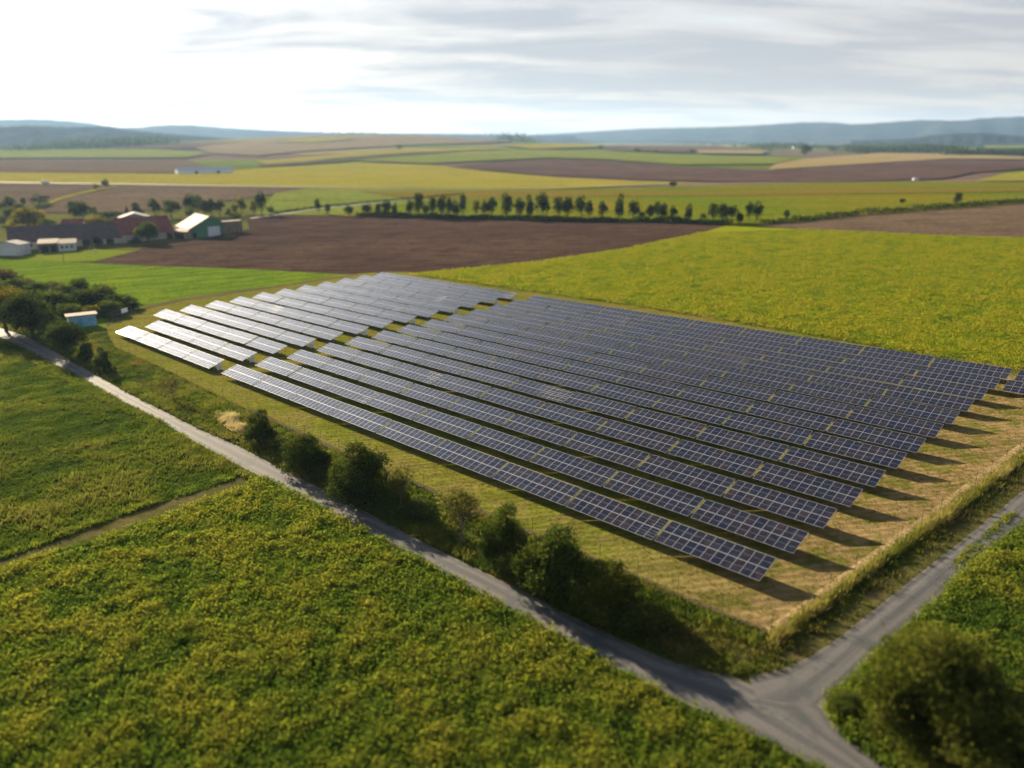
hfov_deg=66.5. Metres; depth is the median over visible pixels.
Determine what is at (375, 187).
road
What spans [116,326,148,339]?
solar table
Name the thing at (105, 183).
tree
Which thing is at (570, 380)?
solar table
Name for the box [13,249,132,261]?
farm lawn
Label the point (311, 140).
yellow strip
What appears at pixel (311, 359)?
solar table
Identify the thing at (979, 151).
woodland
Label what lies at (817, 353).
solar table
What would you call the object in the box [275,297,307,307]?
solar table
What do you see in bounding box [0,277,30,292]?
shrub
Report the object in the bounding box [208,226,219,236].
roller door
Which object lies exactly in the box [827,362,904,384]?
solar table
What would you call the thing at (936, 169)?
mauve field
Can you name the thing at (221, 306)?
solar table
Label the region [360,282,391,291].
solar table
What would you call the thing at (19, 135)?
hills
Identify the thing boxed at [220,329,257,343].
solar table
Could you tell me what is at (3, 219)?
tree
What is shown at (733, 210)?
tree
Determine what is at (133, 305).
shrub
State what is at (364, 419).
solar table
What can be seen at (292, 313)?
solar table
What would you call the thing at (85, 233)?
dark barn
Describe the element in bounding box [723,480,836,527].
solar table
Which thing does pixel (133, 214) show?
back barn
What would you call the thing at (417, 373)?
solar table
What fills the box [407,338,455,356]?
solar table
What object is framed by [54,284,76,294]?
shrub
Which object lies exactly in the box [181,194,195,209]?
tree
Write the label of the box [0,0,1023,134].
sky
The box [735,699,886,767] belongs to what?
road mouth
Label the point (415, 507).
shrub
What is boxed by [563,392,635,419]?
solar table
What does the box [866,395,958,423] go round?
solar table
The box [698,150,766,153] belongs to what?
stubble strip
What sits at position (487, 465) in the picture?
solar table
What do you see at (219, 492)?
track grass
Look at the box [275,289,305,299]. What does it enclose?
solar table
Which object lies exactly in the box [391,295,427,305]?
solar table
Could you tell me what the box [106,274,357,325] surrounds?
dirt track
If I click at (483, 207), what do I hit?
tree
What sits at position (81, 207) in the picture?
tree
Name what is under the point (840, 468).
solar table
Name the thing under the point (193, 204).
tree
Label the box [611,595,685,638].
shrub
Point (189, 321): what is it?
solar table
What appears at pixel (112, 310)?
shrub
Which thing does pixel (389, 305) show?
solar table
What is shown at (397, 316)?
solar table
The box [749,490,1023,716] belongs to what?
side road
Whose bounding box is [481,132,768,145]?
woodland
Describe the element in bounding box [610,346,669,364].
solar table
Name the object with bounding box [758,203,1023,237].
ploughed field
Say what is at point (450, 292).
solar table
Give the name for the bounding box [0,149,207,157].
green strip
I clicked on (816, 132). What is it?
hills
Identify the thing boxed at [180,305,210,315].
solar table
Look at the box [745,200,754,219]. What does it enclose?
tree
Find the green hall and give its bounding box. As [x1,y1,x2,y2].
[175,213,222,237]
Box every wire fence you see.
[112,338,772,632]
[771,439,1021,627]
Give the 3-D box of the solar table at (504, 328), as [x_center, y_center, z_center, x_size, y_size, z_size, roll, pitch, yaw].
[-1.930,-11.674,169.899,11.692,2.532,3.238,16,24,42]
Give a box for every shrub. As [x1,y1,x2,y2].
[0,267,24,280]
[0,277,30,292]
[0,279,12,289]
[19,277,35,285]
[24,281,54,291]
[27,289,48,295]
[31,287,74,309]
[32,311,60,341]
[34,300,56,312]
[42,280,63,288]
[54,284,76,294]
[54,302,87,318]
[58,288,106,308]
[69,277,89,291]
[76,341,94,359]
[81,305,104,316]
[87,282,119,301]
[90,236,102,245]
[90,345,114,370]
[91,300,125,314]
[103,293,139,303]
[105,307,126,317]
[121,300,143,310]
[127,237,140,244]
[158,374,180,398]
[242,408,281,444]
[279,432,334,476]
[318,434,398,508]
[396,497,434,518]
[477,497,531,576]
[507,517,597,603]
[563,556,643,628]
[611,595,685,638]
[822,689,872,727]
[846,618,1016,767]
[885,675,1023,767]
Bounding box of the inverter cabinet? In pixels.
[217,364,221,370]
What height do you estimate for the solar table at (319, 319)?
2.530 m
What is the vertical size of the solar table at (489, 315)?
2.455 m
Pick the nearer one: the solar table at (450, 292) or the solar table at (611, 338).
the solar table at (611, 338)
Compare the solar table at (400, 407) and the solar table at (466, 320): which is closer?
the solar table at (400, 407)
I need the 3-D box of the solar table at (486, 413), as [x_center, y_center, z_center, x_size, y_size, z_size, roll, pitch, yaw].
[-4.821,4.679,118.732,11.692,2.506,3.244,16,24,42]
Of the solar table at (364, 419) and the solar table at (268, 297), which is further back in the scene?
the solar table at (268, 297)
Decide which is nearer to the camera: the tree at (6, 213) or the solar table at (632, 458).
the solar table at (632, 458)
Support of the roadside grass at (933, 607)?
on the crop field at (980, 641)
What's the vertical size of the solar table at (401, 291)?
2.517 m
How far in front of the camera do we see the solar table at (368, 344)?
159.58 m
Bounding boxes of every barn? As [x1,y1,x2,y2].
[6,222,121,249]
[112,215,173,242]
[118,211,149,217]
[174,167,232,173]
[221,220,242,233]
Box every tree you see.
[0,215,6,225]
[0,285,27,331]
[0,289,52,337]
[1,195,17,208]
[1,208,12,222]
[6,206,48,226]
[14,202,25,209]
[20,197,26,205]
[28,194,51,202]
[37,219,58,225]
[40,319,90,354]
[66,201,77,218]
[70,200,93,218]
[84,216,107,222]
[90,205,97,216]
[95,210,123,219]
[100,179,108,186]
[130,202,144,213]
[130,221,160,242]
[147,197,160,215]
[159,199,183,217]
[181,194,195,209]
[184,206,196,216]
[189,193,202,213]
[196,199,212,214]
[206,198,214,215]
[213,200,224,215]
[224,208,231,216]
[229,212,242,219]
[230,203,237,214]
[235,196,247,213]
[249,200,258,212]
[253,190,266,214]
[267,205,273,213]
[314,199,320,211]
[325,203,330,214]
[343,205,353,215]
[361,203,373,212]
[374,203,381,211]
[380,199,392,211]
[387,464,414,506]
[391,203,396,214]
[406,199,413,213]
[412,192,425,214]
[421,204,429,212]
[427,194,436,211]
[431,484,484,542]
[436,194,446,213]
[446,197,453,213]
[451,200,459,214]
[459,192,466,215]
[471,199,480,214]
[480,199,487,214]
[485,196,497,214]
[501,192,513,215]
[513,197,525,214]
[525,194,534,214]
[534,191,550,215]
[551,196,562,214]
[561,195,575,215]
[575,196,587,217]
[586,199,593,216]
[597,200,607,215]
[614,193,625,218]
[627,199,639,215]
[645,205,653,217]
[652,201,660,217]
[658,202,668,216]
[669,181,677,187]
[669,204,677,216]
[684,203,692,218]
[699,212,706,218]
[707,203,719,219]
[714,203,729,219]
[727,204,738,221]
[736,212,743,223]
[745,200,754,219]
[752,200,763,218]
[783,210,789,215]
[800,144,812,156]
[953,192,963,202]
[1002,150,1013,155]
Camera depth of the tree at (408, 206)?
428.66 m
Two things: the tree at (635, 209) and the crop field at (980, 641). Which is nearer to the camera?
the crop field at (980, 641)
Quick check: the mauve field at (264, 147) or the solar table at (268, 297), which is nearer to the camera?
the solar table at (268, 297)
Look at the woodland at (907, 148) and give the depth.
2369.57 m
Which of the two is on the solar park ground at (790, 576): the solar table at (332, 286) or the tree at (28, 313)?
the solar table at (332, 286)
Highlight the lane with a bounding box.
[251,199,407,218]
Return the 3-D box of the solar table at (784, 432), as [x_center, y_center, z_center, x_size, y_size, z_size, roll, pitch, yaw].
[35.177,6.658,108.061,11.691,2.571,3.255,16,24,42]
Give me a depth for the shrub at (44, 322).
175.01 m
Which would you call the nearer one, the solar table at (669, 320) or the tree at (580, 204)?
the solar table at (669, 320)
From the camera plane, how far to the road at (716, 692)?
68.71 m
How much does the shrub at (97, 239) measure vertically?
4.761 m
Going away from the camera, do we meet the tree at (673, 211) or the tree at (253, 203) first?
the tree at (673, 211)
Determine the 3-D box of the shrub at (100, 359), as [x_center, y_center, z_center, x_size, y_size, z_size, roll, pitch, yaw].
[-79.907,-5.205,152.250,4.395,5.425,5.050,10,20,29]
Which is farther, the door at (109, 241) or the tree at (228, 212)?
the tree at (228, 212)
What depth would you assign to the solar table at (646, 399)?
123.81 m
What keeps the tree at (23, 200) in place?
on the ploughed field at (118, 198)
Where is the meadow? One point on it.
(80, 428)
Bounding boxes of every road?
[0,180,968,188]
[0,328,850,767]
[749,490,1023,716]
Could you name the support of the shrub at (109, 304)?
on the green field at (150, 285)
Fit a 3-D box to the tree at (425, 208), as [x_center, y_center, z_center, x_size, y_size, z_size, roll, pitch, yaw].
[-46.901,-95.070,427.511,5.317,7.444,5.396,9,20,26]
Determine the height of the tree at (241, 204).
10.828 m
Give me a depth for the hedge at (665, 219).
389.75 m
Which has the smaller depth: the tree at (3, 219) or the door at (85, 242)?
the door at (85, 242)
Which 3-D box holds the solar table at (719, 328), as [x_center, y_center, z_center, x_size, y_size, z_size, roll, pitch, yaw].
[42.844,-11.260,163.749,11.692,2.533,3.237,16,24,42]
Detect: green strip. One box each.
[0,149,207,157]
[359,150,797,163]
[501,143,597,148]
[975,172,1023,180]
[983,145,1023,147]
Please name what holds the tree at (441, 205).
on the ground at (232, 161)
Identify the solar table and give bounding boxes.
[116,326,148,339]
[136,333,170,347]
[146,321,178,333]
[154,309,183,320]
[158,341,195,357]
[167,327,201,341]
[173,315,206,327]
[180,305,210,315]
[183,350,223,369]
[190,335,227,350]
[195,322,230,337]
[201,310,233,322]
[206,301,236,311]
[215,344,256,361]
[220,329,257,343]
[222,365,267,384]
[224,317,258,331]
[227,306,259,317]
[230,297,260,308]
[245,337,286,354]
[248,324,285,337]
[250,312,284,324]
[251,302,284,314]
[253,292,282,303]
[253,376,303,398]
[255,357,300,375]
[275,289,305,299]
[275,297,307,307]
[275,307,309,318]
[275,318,312,331]
[275,331,314,347]
[287,350,332,367]
[288,368,338,388]
[289,389,344,414]
[297,285,326,294]
[297,293,329,304]
[298,303,333,313]
[300,313,338,327]
[302,325,342,341]
[316,282,346,291]
[317,343,362,361]
[319,290,351,300]
[320,360,370,379]
[322,298,356,309]
[324,308,362,320]
[324,380,380,403]
[328,320,368,335]
[330,404,390,431]
[337,278,365,286]
[340,286,372,295]
[343,294,378,304]
[345,336,389,352]
[348,304,385,315]
[351,352,400,372]
[353,315,392,329]
[355,275,384,283]
[358,371,412,394]
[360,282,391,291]
[364,290,398,301]
[366,393,427,419]
[370,299,406,310]
[372,330,417,347]
[373,272,403,279]
[376,421,445,452]
[377,310,415,322]
[378,279,409,287]
[380,345,429,364]
[384,287,418,295]
[389,363,443,384]
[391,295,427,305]
[397,276,428,283]
[397,324,441,340]
[399,305,437,317]
[400,384,460,409]
[404,283,437,292]
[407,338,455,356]
[411,291,448,302]
[413,409,480,438]
[418,355,471,375]
[420,301,459,313]
[421,319,465,334]
[422,280,455,288]
[429,440,507,476]
[431,287,466,297]
[432,332,480,349]
[432,374,490,397]
[441,296,479,308]
[444,314,488,328]
[446,348,498,367]
[447,398,514,425]
[450,284,485,293]
[456,326,504,341]
[460,292,498,302]
[461,366,519,388]
[467,309,509,322]
[467,426,543,460]
[471,341,523,359]
[479,288,517,299]
[479,321,526,336]
[480,388,545,414]
[487,304,529,316]
[488,358,546,378]
[492,463,581,505]
[496,334,547,352]
[502,315,547,329]
[502,414,577,445]
[506,300,548,311]
[509,378,574,402]
[514,350,571,370]
[518,328,570,343]
[522,310,568,323]
[526,295,566,306]
[530,447,616,486]
[534,403,607,431]
[536,369,600,391]
[538,343,595,362]
[540,322,590,337]
[542,306,587,317]
[561,301,606,312]
[561,317,610,331]
[561,337,617,354]
[563,361,625,383]
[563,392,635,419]
[565,433,649,468]
[566,489,669,539]
[581,312,629,325]
[583,330,637,346]
[587,353,648,373]
[591,382,662,407]
[596,420,678,452]
[600,307,647,319]
[603,471,703,515]
[604,324,657,339]
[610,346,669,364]
[616,372,686,397]
[623,319,676,333]
[625,408,706,438]
[631,339,690,356]
[637,455,734,495]
[640,364,708,387]
[642,313,694,326]
[651,332,709,349]
[652,397,731,425]
[654,521,776,580]
[663,356,729,377]
[668,439,762,476]
[670,326,728,341]
[677,386,754,413]
[684,349,749,367]
[688,320,744,335]
[690,499,808,552]
[697,426,788,460]
[700,377,776,401]
[703,341,767,359]
[722,334,785,351]
[722,367,796,390]
[722,413,812,445]
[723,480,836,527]
[739,328,801,344]
[743,359,814,380]
[747,401,834,431]
[753,463,862,506]
[762,351,832,371]
[769,391,853,418]
[780,344,848,362]
[780,447,885,486]
[790,380,872,405]
[796,337,863,354]
[804,432,906,468]
[809,371,889,394]
[826,419,925,452]
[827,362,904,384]
[844,354,919,375]
[847,406,943,437]
[859,346,933,366]
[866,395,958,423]
[884,384,974,411]
[900,375,987,399]
[915,366,1000,388]
[929,357,1012,378]
[1002,380,1023,394]
[1015,370,1023,381]
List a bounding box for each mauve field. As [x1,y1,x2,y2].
[195,135,511,154]
[453,159,1023,181]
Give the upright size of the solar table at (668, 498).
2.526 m
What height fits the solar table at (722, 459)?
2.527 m
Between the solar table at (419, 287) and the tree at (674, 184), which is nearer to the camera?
the solar table at (419, 287)
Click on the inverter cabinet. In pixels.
(219, 366)
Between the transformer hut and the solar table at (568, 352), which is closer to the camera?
the solar table at (568, 352)
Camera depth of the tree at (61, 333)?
162.12 m
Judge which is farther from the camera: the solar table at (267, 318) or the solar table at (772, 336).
the solar table at (267, 318)
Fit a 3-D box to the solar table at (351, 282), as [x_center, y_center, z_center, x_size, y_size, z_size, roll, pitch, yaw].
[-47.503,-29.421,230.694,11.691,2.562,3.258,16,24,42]
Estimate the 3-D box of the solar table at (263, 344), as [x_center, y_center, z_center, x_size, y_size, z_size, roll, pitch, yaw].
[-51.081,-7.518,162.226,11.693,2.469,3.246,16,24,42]
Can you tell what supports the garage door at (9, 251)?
in the garage
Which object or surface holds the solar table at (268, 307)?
on the solar park ground at (790, 576)
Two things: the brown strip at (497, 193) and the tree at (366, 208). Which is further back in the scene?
the brown strip at (497, 193)
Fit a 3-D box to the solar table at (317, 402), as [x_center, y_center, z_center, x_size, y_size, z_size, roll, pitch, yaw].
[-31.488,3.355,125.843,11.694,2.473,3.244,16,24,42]
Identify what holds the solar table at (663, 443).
on the solar park ground at (790, 576)
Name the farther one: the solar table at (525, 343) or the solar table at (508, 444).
the solar table at (525, 343)
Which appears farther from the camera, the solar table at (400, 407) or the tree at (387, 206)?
the tree at (387, 206)
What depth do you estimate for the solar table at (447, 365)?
143.47 m
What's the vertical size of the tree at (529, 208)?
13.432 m
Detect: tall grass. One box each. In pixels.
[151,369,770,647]
[766,451,1023,644]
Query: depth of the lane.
482.83 m
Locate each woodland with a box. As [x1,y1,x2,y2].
[0,135,186,150]
[320,127,397,134]
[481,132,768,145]
[731,142,1023,149]
[829,143,974,153]
[933,146,1023,155]
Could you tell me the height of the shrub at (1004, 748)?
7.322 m
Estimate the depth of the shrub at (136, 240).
347.30 m
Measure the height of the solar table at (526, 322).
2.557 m
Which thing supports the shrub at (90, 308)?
on the green field at (150, 285)
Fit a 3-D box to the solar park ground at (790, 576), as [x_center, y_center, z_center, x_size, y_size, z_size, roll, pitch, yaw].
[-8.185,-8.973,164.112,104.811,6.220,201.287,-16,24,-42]
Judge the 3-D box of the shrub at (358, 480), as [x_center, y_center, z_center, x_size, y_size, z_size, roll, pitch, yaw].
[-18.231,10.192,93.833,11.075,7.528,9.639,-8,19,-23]
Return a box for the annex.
[172,227,193,238]
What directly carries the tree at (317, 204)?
on the field at (294, 199)
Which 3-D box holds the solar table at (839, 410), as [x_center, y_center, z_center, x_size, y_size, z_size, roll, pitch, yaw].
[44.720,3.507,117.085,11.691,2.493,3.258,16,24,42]
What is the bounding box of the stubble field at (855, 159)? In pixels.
[769,153,1023,168]
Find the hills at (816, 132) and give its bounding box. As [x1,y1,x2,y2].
[540,116,1023,143]
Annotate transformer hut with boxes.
[64,311,97,327]
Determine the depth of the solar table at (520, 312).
186.62 m
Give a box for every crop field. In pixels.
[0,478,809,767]
[427,225,1023,366]
[829,525,1023,767]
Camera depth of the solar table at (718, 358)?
141.85 m
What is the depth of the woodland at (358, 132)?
2913.16 m
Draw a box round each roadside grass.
[29,354,816,767]
[824,524,1023,723]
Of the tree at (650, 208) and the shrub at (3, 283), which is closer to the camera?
the shrub at (3, 283)
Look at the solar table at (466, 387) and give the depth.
130.86 m
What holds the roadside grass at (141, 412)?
on the ground at (232, 161)
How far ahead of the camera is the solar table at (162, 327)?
181.47 m
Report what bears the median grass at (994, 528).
on the ground at (232, 161)
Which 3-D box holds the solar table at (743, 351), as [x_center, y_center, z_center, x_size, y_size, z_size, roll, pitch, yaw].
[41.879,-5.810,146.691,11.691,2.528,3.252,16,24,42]
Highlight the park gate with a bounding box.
[111,306,131,319]
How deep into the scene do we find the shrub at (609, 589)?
68.43 m
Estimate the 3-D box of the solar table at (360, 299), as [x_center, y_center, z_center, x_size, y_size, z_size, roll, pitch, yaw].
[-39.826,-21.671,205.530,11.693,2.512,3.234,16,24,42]
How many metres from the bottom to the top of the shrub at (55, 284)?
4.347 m
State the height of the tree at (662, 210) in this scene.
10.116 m
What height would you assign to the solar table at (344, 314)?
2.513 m
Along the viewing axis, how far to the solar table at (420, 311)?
189.11 m
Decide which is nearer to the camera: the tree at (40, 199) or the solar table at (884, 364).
the solar table at (884, 364)
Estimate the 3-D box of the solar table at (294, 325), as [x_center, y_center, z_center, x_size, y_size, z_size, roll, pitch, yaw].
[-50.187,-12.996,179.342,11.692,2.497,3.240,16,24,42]
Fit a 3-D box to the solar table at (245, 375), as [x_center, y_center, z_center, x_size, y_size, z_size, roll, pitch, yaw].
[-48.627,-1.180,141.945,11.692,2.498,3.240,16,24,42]
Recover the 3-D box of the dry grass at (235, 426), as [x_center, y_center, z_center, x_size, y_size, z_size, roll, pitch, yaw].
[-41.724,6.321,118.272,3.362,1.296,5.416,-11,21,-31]
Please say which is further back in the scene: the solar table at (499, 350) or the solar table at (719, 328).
the solar table at (719, 328)
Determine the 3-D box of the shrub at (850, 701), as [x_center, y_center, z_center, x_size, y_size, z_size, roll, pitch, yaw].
[24.593,23.217,56.883,3.289,1.882,3.779,-1,18,-3]
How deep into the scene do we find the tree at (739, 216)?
350.62 m
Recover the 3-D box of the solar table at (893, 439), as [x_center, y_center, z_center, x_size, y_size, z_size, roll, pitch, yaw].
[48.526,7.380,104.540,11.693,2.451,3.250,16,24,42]
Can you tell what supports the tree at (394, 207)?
on the olive field at (777, 206)
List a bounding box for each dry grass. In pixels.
[214,411,240,422]
[224,421,246,432]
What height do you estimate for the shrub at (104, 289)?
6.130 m
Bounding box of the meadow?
[0,337,237,559]
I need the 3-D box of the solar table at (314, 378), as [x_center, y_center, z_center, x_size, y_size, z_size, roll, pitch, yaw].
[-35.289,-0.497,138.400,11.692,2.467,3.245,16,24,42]
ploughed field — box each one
[0,183,297,215]
[91,215,725,274]
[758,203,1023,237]
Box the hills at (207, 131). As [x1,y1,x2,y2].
[0,119,575,143]
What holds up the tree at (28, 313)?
on the verge at (802, 637)
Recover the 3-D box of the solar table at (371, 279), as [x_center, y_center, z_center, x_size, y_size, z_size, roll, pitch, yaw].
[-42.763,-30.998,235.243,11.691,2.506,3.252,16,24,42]
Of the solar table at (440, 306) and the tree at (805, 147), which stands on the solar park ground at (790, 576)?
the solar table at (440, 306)
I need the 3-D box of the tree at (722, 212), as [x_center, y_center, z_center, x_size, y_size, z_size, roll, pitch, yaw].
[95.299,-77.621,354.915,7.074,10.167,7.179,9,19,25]
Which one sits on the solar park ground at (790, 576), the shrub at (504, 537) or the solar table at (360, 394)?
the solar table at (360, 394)
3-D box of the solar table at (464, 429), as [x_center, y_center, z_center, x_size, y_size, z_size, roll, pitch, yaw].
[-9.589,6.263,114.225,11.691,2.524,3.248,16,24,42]
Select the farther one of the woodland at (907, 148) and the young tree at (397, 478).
the woodland at (907, 148)
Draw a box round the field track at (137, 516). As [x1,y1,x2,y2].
[0,473,253,569]
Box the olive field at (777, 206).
[336,181,1023,224]
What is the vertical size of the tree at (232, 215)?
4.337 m
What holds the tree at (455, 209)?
on the olive field at (777, 206)
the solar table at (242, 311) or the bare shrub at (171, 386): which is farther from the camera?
the solar table at (242, 311)
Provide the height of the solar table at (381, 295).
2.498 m
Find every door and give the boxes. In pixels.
[4,247,17,255]
[77,319,83,327]
[82,240,89,245]
[106,239,113,243]
[166,232,172,237]
[174,233,183,238]
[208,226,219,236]
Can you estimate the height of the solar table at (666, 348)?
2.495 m
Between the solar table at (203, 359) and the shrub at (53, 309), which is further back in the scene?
the shrub at (53, 309)
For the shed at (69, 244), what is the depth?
331.55 m
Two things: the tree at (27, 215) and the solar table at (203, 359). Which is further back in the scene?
the tree at (27, 215)
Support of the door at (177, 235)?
in the annex
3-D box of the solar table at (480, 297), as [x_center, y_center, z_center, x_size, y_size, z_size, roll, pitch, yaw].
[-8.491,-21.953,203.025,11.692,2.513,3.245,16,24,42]
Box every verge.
[0,317,1023,675]
[777,474,1023,660]
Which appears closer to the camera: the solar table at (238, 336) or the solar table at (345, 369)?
the solar table at (345, 369)
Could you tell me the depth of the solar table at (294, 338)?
166.36 m
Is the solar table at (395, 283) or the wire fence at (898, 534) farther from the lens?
the solar table at (395, 283)
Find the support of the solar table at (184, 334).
on the solar park ground at (790, 576)
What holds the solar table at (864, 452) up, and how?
on the solar park ground at (790, 576)
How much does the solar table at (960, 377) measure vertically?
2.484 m
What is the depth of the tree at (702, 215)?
370.60 m
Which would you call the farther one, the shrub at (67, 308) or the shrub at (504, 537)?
the shrub at (67, 308)
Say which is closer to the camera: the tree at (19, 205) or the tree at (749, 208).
the tree at (749, 208)
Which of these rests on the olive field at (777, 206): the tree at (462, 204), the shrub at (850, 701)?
the tree at (462, 204)
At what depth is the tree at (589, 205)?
393.14 m
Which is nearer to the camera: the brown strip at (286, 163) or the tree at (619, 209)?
the tree at (619, 209)
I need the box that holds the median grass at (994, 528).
[949,510,1018,568]
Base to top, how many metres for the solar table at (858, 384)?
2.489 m
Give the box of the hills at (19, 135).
[0,125,231,147]
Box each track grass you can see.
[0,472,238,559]
[0,483,246,568]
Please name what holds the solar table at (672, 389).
on the solar park ground at (790, 576)
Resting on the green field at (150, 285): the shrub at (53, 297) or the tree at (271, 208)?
the shrub at (53, 297)
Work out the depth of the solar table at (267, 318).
187.03 m
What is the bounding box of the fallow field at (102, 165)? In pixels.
[0,159,208,172]
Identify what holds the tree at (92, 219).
on the ground at (232, 161)
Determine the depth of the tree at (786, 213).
368.69 m
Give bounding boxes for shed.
[37,238,58,252]
[56,238,76,251]
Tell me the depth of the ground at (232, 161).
1259.40 m
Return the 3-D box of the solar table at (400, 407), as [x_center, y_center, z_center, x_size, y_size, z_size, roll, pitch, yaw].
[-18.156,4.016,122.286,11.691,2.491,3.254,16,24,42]
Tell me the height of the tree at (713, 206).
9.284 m
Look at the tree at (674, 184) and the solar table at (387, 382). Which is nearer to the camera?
the solar table at (387, 382)
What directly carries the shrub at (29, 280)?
on the green field at (150, 285)
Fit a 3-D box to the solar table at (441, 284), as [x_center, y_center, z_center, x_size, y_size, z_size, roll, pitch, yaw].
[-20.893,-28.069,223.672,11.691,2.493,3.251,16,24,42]
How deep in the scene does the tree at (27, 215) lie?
404.50 m
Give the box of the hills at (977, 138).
[850,133,1023,147]
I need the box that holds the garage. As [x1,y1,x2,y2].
[0,239,30,255]
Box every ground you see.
[0,135,1023,718]
[106,272,1023,627]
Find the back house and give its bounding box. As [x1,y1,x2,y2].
[60,219,86,224]
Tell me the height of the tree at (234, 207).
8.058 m
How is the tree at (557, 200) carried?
on the olive field at (777, 206)
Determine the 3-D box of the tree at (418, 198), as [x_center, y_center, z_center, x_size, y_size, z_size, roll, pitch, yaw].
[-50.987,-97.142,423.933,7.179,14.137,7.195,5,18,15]
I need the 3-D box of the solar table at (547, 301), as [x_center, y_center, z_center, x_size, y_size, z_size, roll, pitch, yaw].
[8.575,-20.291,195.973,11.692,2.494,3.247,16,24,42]
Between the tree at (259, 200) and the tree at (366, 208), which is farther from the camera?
the tree at (259, 200)
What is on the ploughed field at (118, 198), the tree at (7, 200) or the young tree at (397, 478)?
the tree at (7, 200)
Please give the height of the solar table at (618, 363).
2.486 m
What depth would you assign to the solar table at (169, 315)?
194.04 m
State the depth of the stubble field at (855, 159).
1604.74 m
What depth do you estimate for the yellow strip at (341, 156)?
1531.07 m
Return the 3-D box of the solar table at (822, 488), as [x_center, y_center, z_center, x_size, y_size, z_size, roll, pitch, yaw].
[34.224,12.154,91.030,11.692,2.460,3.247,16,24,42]
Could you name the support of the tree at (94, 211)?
on the ground at (232, 161)
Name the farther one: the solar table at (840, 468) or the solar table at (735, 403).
the solar table at (735, 403)
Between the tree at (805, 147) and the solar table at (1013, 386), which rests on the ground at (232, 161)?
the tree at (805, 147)
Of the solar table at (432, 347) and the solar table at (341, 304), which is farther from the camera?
the solar table at (341, 304)
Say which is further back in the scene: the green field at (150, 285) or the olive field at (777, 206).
the olive field at (777, 206)
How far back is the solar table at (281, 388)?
133.50 m
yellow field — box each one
[0,163,693,188]
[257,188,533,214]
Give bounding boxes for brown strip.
[40,142,206,147]
[257,151,461,165]
[360,187,1023,198]
[602,145,751,151]
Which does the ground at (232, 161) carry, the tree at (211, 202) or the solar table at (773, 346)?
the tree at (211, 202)
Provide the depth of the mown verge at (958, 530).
73.52 m
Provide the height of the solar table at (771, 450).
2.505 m
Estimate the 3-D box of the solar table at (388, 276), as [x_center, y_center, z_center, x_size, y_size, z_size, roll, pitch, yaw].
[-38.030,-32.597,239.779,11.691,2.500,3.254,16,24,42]
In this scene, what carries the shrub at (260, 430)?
on the verge at (802, 637)
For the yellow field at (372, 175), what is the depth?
798.02 m
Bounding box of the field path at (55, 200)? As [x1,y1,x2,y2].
[39,185,115,208]
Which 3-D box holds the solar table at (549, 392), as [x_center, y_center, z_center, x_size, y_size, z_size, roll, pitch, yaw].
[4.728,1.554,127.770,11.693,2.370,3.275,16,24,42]
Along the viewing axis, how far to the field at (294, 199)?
563.57 m
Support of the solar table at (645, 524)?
on the solar park ground at (790, 576)
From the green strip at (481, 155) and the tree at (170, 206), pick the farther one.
the green strip at (481, 155)
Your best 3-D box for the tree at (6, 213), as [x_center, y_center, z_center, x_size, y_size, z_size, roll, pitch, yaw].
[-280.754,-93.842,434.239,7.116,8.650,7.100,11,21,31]
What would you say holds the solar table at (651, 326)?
on the solar park ground at (790, 576)
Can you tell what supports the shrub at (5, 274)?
on the green field at (150, 285)
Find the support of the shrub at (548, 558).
on the verge at (802, 637)
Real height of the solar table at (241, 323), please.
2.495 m
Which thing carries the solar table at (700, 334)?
on the solar park ground at (790, 576)
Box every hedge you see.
[0,202,53,212]
[274,193,462,213]
[354,210,734,224]
[753,197,1023,223]
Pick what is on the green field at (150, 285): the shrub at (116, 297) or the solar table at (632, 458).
the shrub at (116, 297)
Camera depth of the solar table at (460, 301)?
198.14 m
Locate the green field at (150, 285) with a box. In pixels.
[0,257,340,337]
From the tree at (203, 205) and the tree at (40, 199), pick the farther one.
the tree at (40, 199)
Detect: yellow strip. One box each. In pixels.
[258,147,501,163]
[274,138,354,142]
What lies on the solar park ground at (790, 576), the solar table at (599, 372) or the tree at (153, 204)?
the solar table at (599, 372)
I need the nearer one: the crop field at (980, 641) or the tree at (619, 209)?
the crop field at (980, 641)
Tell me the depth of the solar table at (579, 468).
97.69 m
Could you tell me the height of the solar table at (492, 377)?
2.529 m
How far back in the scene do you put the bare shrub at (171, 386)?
132.15 m
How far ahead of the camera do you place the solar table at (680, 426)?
111.20 m
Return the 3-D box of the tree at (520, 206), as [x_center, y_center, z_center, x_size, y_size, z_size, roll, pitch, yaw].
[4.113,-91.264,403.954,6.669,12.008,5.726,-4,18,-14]
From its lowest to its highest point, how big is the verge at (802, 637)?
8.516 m

